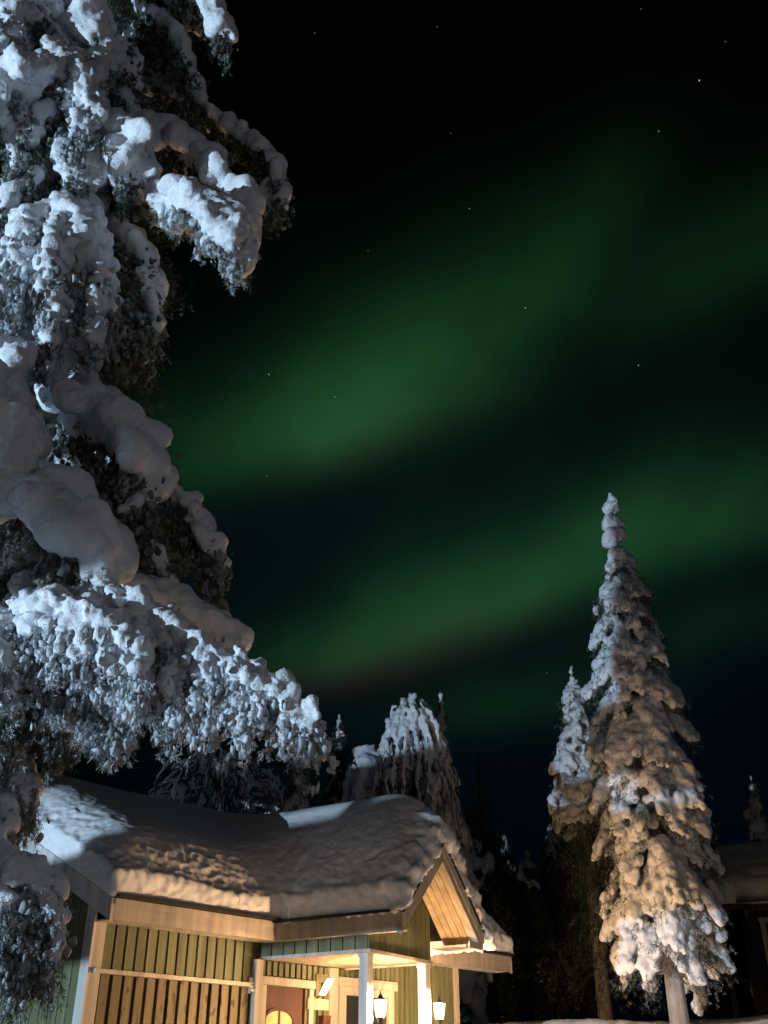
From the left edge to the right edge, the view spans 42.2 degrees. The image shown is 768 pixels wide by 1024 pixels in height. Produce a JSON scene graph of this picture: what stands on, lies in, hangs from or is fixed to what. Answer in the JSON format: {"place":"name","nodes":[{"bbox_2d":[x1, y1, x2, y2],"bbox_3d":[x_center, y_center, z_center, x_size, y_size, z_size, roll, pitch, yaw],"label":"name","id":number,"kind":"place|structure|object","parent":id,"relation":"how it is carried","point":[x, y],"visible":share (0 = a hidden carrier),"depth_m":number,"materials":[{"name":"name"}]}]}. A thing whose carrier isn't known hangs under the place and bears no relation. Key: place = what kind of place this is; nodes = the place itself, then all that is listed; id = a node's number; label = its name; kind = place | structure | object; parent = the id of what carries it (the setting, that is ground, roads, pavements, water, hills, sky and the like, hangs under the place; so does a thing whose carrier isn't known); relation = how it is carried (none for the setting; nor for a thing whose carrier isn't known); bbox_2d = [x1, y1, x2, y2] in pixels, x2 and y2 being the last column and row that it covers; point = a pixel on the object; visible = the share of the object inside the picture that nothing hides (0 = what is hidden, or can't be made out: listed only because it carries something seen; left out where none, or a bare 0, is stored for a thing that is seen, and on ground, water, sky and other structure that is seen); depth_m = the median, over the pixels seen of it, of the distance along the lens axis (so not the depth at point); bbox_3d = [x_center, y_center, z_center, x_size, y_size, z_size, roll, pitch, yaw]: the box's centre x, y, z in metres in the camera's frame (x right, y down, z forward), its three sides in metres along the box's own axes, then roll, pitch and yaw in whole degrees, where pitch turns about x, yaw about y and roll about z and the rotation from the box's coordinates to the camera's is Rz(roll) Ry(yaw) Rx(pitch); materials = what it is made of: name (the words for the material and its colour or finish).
{"place":"outdoors","nodes":[
{"label":"outdoors","id":0,"kind":"place"},
{"bbox_2d":[0,0,767,1020],"label":"sky","id":1,"kind":"structure","parent":0,"point":[517,282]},
{"bbox_2d":[486,1014,767,1023],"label":"snowy ground","id":2,"kind":"structure","parent":0,"point":[760,1019],"depth_m":17.48,"materials":[{"name":"white snow"}]},
{"bbox_2d":[0,0,344,1023],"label":"spruce tree","id":3,"kind":"object","parent":2,"relation":"on","point":[112,630],"visible":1,"depth_m":6.48,"materials":[{"name":"white plant"}]},
{"bbox_2d":[148,743,288,813],"bbox_3d":[-3.624,8.963,20.170,6.090,8.827,6.308,0,-30,0],"label":"tree","id":4,"kind":"object","parent":2,"relation":"on","point":[217,794],"visible":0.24,"depth_m":21.33,"materials":[{"name":"white wood"}]},
{"bbox_2d":[0,774,514,1023],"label":"green cabin","id":5,"kind":"object","parent":2,"relation":"on","point":[188,914],"visible":0.95,"depth_m":13.47,"materials":[{"name":"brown wood"}]},
{"bbox_2d":[265,986,303,1023],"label":"door","id":6,"kind":"structure","parent":5,"relation":"in","point":[283,1005],"depth_m":13.79,"materials":[{"name":"brown wood"}]},
{"bbox_2d":[306,998,328,1010],"bbox_3d":[-0.946,7.011,14.188,0.038,0.140,0.420,-24,-38,35],"label":"wooden sign","id":7,"kind":"object","parent":5,"relation":"attached to","point":[321,1004],"visible":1,"depth_m":14.20,"materials":[{"name":"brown wood"}]},
{"bbox_2d":[315,974,333,996],"bbox_3d":[-0.857,6.813,14.344,0.127,0.290,0.250,-24,-38,35],"label":"panel lamp","id":8,"kind":"object","parent":5,"relation":"attached to","point":[323,983],"visible":1,"depth_m":14.34,"materials":[{"name":"white plastic"}]},
{"bbox_2d":[318,1015,331,1023],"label":"red wall box","id":9,"kind":"object","parent":5,"relation":"attached to","point":[324,1019],"visible":1,"depth_m":14.11,"materials":[{"name":"red metal"}]},
{"bbox_2d":[337,977,397,1023],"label":"window","id":10,"kind":"structure","parent":5,"relation":"in","point":[348,988],"depth_m":14.79,"materials":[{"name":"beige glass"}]},
{"bbox_2d":[368,990,386,1023],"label":"wall lantern","id":11,"kind":"object","parent":5,"relation":"attached to","point":[380,1006],"depth_m":12.58,"materials":[{"name":"white glass"}]},
{"bbox_2d":[428,996,444,1023],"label":"wall lantern","id":12,"kind":"object","parent":5,"relation":"attached to","point":[439,1009],"depth_m":13.75,"materials":[{"name":"white glass"}]},
{"bbox_2d":[282,756,313,811],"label":"spruce tree","id":13,"kind":"object","parent":2,"relation":"on","point":[297,798],"visible":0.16,"depth_m":20.82,"materials":[{"name":"green plant"}]},
{"bbox_2d":[306,764,310,807],"bbox_3d":[-1.619,8.781,19.190,0.140,7.954,0.133,0,-30,0],"label":"bare pole","id":14,"kind":"object","parent":2,"relation":"on","point":[307,776],"visible":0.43,"depth_m":21.02,"materials":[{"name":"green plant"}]},
{"bbox_2d":[320,714,349,805],"bbox_3d":[-1.349,10.319,28.699,2.522,9.310,2.371,0,-30,0],"label":"spruce tree","id":15,"kind":"object","parent":2,"relation":"on","point":[333,793],"visible":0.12,"depth_m":30.05,"materials":[{"name":"green plant"}]},
{"bbox_2d":[340,744,399,802],"bbox_3d":[-0.401,8.971,23.729,2.048,6.958,1.726,0,-30,0],"label":"chimney","id":16,"kind":"object","parent":2,"relation":"on","point":[357,783],"visible":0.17,"depth_m":24.65,"materials":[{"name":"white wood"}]},
{"bbox_2d":[371,693,468,850],"bbox_3d":[0.716,7.978,23.050,2.222,7.899,2.152,9,-31,-15],"label":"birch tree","id":17,"kind":"object","parent":2,"relation":"on","point":[413,748],"visible":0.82,"depth_m":23.84,"materials":[{"name":"white wood"}]},
{"bbox_2d":[426,692,492,1023],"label":"spruce tree","id":18,"kind":"object","parent":2,"relation":"on","point":[473,988],"visible":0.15,"depth_m":23.74,"materials":[{"name":"green plant"}]},
{"bbox_2d":[460,813,506,1023],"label":"forest spruce","id":19,"kind":"object","parent":2,"relation":"on","point":[465,1005],"depth_m":33.66,"materials":[{"name":"green plant"}]},
{"bbox_2d":[460,753,525,1022],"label":"spruce tree","id":20,"kind":"object","parent":2,"relation":"on","point":[486,866],"visible":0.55,"depth_m":26.35,"materials":[{"name":"green plant"}]},
{"bbox_2d":[460,871,531,1023],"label":"forest spruce","id":21,"kind":"object","parent":2,"relation":"on","point":[469,1014],"visible":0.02,"depth_m":32.10,"materials":[{"name":"green plant"}]},
{"bbox_2d":[495,834,531,1021],"bbox_3d":[4.659,15.999,37.080,2.919,8.035,3.116,-3,-30,5],"label":"forest spruce","id":22,"kind":"object","parent":2,"relation":"on","point":[508,863],"visible":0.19,"depth_m":37.98,"materials":[{"name":"green plant"}]},
{"bbox_2d":[496,848,581,1022],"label":"forest spruce","id":23,"kind":"object","parent":2,"relation":"on","point":[530,913],"visible":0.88,"depth_m":31.07,"materials":[{"name":"green plant"}]},
{"bbox_2d":[525,821,597,1020],"bbox_3d":[6.200,14.928,35.169,3.065,8.004,3.271,-10,-32,17],"label":"forest spruce","id":24,"kind":"object","parent":2,"relation":"on","point":[547,858],"visible":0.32,"depth_m":35.86,"materials":[{"name":"green plant"}]},
{"bbox_2d":[552,845,634,1020],"bbox_3d":[6.732,14.381,33.376,3.085,7.196,2.890,11,-32,-18],"label":"forest spruce","id":25,"kind":"object","parent":2,"relation":"on","point":[589,1006],"visible":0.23,"depth_m":32.52,"materials":[{"name":"green plant"}]},
{"bbox_2d":[527,666,665,1019],"bbox_3d":[4.436,7.334,22.346,2.860,8.241,2.706,0,-30,0],"label":"spruce tree","id":26,"kind":"object","parent":2,"relation":"on","point":[569,798],"visible":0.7,"depth_m":21.93,"materials":[{"name":"white plant"}]},
{"bbox_2d":[579,493,738,1023],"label":"spruce tree","id":27,"kind":"object","parent":2,"relation":"on","point":[667,917],"visible":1,"depth_m":17.25,"materials":[{"name":"white plant"}]},
{"bbox_2d":[703,911,756,1018],"bbox_3d":[12.103,15.822,34.776,2.753,4.625,2.580,-12,-32,20],"label":"forest spruce","id":28,"kind":"object","parent":2,"relation":"on","point":[739,960],"visible":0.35,"depth_m":34.29,"materials":[{"name":"green plant"}]},
{"bbox_2d":[707,841,767,1017],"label":"dark cabin","id":29,"kind":"object","parent":2,"relation":"on","point":[745,865],"visible":0.81,"depth_m":29.64,"materials":[{"name":"wood"}]},
{"bbox_2d":[742,776,767,997],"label":"spruce tree","id":30,"kind":"object","parent":2,"relation":"on","point":[754,816],"visible":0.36,"depth_m":34.94,"materials":[{"name":"white plant"}]}
]}

